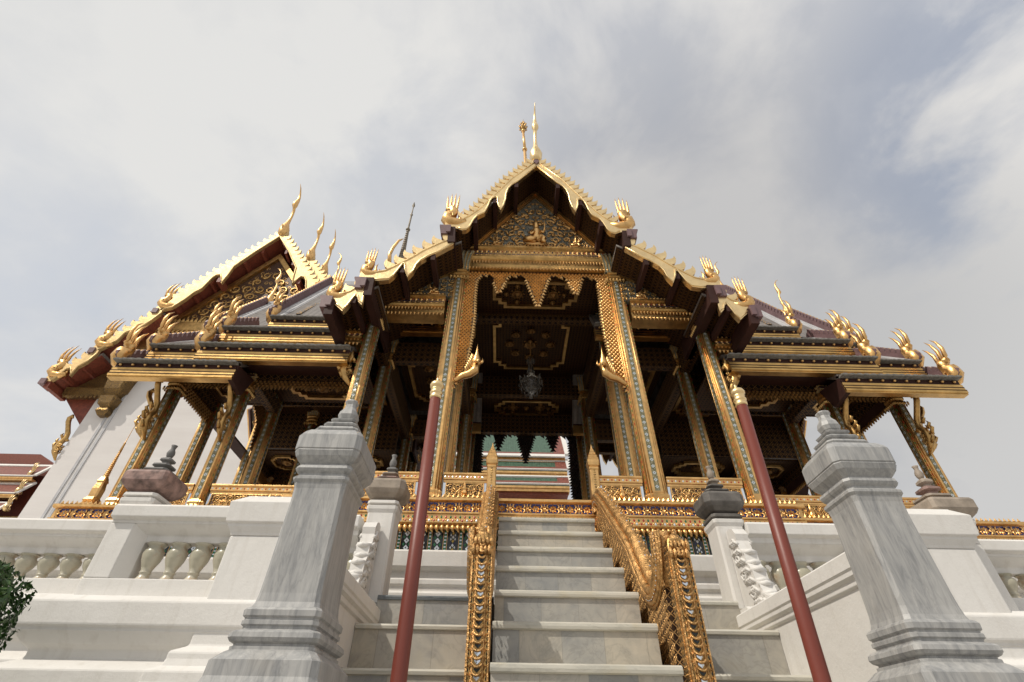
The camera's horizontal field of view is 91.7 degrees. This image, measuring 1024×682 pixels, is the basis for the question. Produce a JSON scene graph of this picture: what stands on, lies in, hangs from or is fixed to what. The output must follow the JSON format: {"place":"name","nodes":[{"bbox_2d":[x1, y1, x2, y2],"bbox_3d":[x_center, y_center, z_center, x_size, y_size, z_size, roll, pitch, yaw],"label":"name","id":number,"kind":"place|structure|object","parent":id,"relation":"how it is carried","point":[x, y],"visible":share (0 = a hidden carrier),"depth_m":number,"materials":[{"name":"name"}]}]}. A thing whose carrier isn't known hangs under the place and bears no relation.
{"place":"outdoors","nodes":[
{"label":"outdoors","id":0,"kind":"place"},
{"bbox_2d":[0,453,53,517],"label":"distant hall","id":1,"kind":"structure","parent":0,"point":[22,476],"depth_m":26.71,"materials":[{"name":"paint"}]},
{"bbox_2d":[0,518,112,593],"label":"balustrade wall","id":2,"kind":"structure","parent":0,"point":[51,542],"depth_m":4.27,"materials":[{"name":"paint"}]},
{"bbox_2d":[0,0,1023,521],"label":"sky","id":3,"kind":"structure","parent":0,"point":[864,159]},
{"bbox_2d":[978,539,1023,609],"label":"balustrade wall","id":4,"kind":"structure","parent":0,"point":[1006,557],"depth_m":4.40,"materials":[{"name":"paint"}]},
{"bbox_3d":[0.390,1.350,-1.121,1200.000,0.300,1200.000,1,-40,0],"label":"ground","id":5,"kind":"structure","parent":0,"visible":0},
{"bbox_2d":[0,557,37,652],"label":"clipped shrub","id":6,"kind":"object","parent":5,"relation":"on","point":[7,580],"visible":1,"depth_m":2.87,"materials":[{"name":"green plant"}]},
{"bbox_2d":[12,184,335,573],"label":"great hall","id":7,"kind":"structure","parent":5,"relation":"on","point":[106,411],"depth_m":17.13,"materials":[{"name":"paint"}]},
{"bbox_2d":[139,496,291,681],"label":"wall pier","id":8,"kind":"structure","parent":5,"relation":"on","point":[255,523],"depth_m":3.58,"materials":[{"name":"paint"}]},
{"bbox_2d":[198,399,375,681],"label":"marble gatepost","id":9,"kind":"object","parent":5,"relation":"on","point":[291,630],"visible":1,"depth_m":1.88,"materials":[{"name":"grey stone"}]},
{"bbox_2d":[281,527,380,667],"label":"stair parapet","id":10,"kind":"structure","parent":5,"relation":"on","point":[357,604],"depth_m":2.95,"materials":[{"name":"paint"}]},
{"bbox_2d":[348,522,380,593],"bbox_3d":[-1.125,1.610,3.698,0.141,0.640,0.460,1,-40,0],"label":"carved guard","id":11,"kind":"object","parent":10,"relation":"on","point":[360,570],"visible":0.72,"depth_m":3.74,"materials":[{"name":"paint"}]},
{"bbox_2d":[387,202,414,261],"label":"distant spire","id":12,"kind":"structure","parent":5,"relation":"on","point":[403,248],"depth_m":30.61,"materials":[{"name":"gold metal"}]},
{"bbox_2d":[390,378,443,681],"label":"red pole","id":13,"kind":"object","parent":5,"relation":"on","point":[401,658],"visible":1,"depth_m":2.05,"materials":[{"name":"metal"}]},
{"bbox_2d":[0,593,1023,681],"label":"terrace","id":14,"kind":"structure","parent":5,"relation":"on","point":[83,638],"depth_m":3.33,"materials":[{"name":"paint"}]},
{"bbox_2d":[73,504,230,596],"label":"balustrade wall","id":15,"kind":"structure","parent":14,"relation":"on","point":[137,538],"depth_m":3.87,"materials":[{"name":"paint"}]},
{"bbox_2d":[119,445,187,504],"bbox_3d":[-3.072,1.199,4.317,0.372,0.640,0.372,1,-40,0],"label":"capped post","id":16,"kind":"object","parent":15,"relation":"on","point":[162,483],"visible":0.73,"depth_m":4.15,"materials":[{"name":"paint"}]},
{"bbox_2d":[347,515,364,569],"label":"balustrade wall","id":17,"kind":"structure","parent":14,"relation":"on","point":[359,525],"depth_m":4.07,"materials":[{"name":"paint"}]},
{"bbox_2d":[365,454,409,601],"bbox_3d":[-1.099,1.580,4.193,0.345,1.342,0.345,1,-40,0],"label":"capped post","id":18,"kind":"object","parent":14,"relation":"on","point":[388,493],"visible":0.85,"depth_m":4.17,"materials":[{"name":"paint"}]},
{"bbox_2d":[25,105,1023,600],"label":"pavilion","id":19,"kind":"structure","parent":14,"relation":"on","point":[647,361],"depth_m":6.89,"materials":[{"name":"paint"}]},
{"bbox_2d":[78,426,134,503],"bbox_3d":[-4.690,1.425,5.860,0.180,1.160,0.180,1,-40,0],"label":"golden spirelet","id":20,"kind":"object","parent":19,"relation":"on","point":[97,491],"visible":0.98,"depth_m":5.63,"materials":[{"name":"gold metal"}]},
{"bbox_2d":[519,339,542,398],"bbox_3d":[0.330,0.490,8.734,0.425,1.260,0.426,1,-40,0],"label":"chandelier","id":21,"kind":"object","parent":19,"relation":"hanging from","point":[531,382],"visible":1,"depth_m":8.43,"materials":[{"name":"grey glass"}]},
{"bbox_2d":[693,466,744,608],"bbox_3d":[1.815,1.663,4.201,0.348,1.291,0.348,1,-40,0],"label":"capped post","id":22,"kind":"object","parent":14,"relation":"on","point":[717,507],"visible":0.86,"depth_m":4.19,"materials":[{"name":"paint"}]},
{"bbox_2d":[743,522,843,589],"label":"balustrade wall","id":23,"kind":"structure","parent":14,"relation":"on","point":[814,546],"depth_m":4.09,"materials":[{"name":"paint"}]},
{"bbox_2d":[844,523,1018,610],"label":"balustrade wall","id":24,"kind":"structure","parent":14,"relation":"on","point":[995,577],"depth_m":3.81,"materials":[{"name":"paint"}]},
{"bbox_2d":[454,435,570,498],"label":"hall","id":25,"kind":"structure","parent":5,"relation":"on","point":[542,474],"depth_m":17.19,"materials":[{"name":"paint"}]},
{"bbox_2d":[342,595,812,681],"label":"side steps","id":26,"kind":"structure","parent":5,"relation":"on","point":[438,648],"depth_m":3.03,"materials":[{"name":"stone"}]},
{"bbox_2d":[464,484,498,681],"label":"naga handrail","id":27,"kind":"object","parent":26,"relation":"on","point":[481,549],"visible":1,"depth_m":2.68,"materials":[{"name":"gold metal"}]},
{"bbox_2d":[591,487,716,681],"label":"naga handrail","id":28,"kind":"object","parent":26,"relation":"on","point":[660,580],"visible":0.93,"depth_m":2.87,"materials":[{"name":"gold metal"}]},
{"bbox_2d":[490,517,683,681],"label":"stairs","id":29,"kind":"structure","parent":5,"relation":"on","point":[567,608],"depth_m":3.11,"materials":[{"name":"stone"}]},
{"bbox_2d":[730,385,831,681],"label":"red pole","id":30,"kind":"object","parent":5,"relation":"on","point":[818,667],"visible":1,"depth_m":2.07,"materials":[{"name":"metal"}]},
{"bbox_2d":[736,552,878,681],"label":"stair parapet","id":31,"kind":"structure","parent":5,"relation":"on","point":[839,613],"depth_m":2.60,"materials":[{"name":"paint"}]},
{"bbox_2d":[726,529,777,606],"bbox_3d":[1.814,1.673,3.722,0.141,0.640,0.460,1,-40,0],"label":"carved guard","id":32,"kind":"object","parent":31,"relation":"on","point":[756,584],"visible":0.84,"depth_m":3.74,"materials":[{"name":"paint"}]},
{"bbox_2d":[802,410,1023,681],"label":"marble gatepost","id":33,"kind":"object","parent":5,"relation":"on","point":[924,628],"visible":1,"depth_m":1.95,"materials":[{"name":"grey stone"}]},
{"bbox_2d":[906,509,1023,670],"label":"wall pier","id":34,"kind":"structure","parent":5,"relation":"on","point":[949,538],"depth_m":3.72,"materials":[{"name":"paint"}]},
{"bbox_2d":[910,465,978,524],"bbox_3d":[3.676,1.385,4.339,0.384,0.626,0.384,1,-40,0],"label":"finial","id":35,"kind":"object","parent":34,"relation":"on","point":[931,497],"visible":0.56,"depth_m":4.17,"materials":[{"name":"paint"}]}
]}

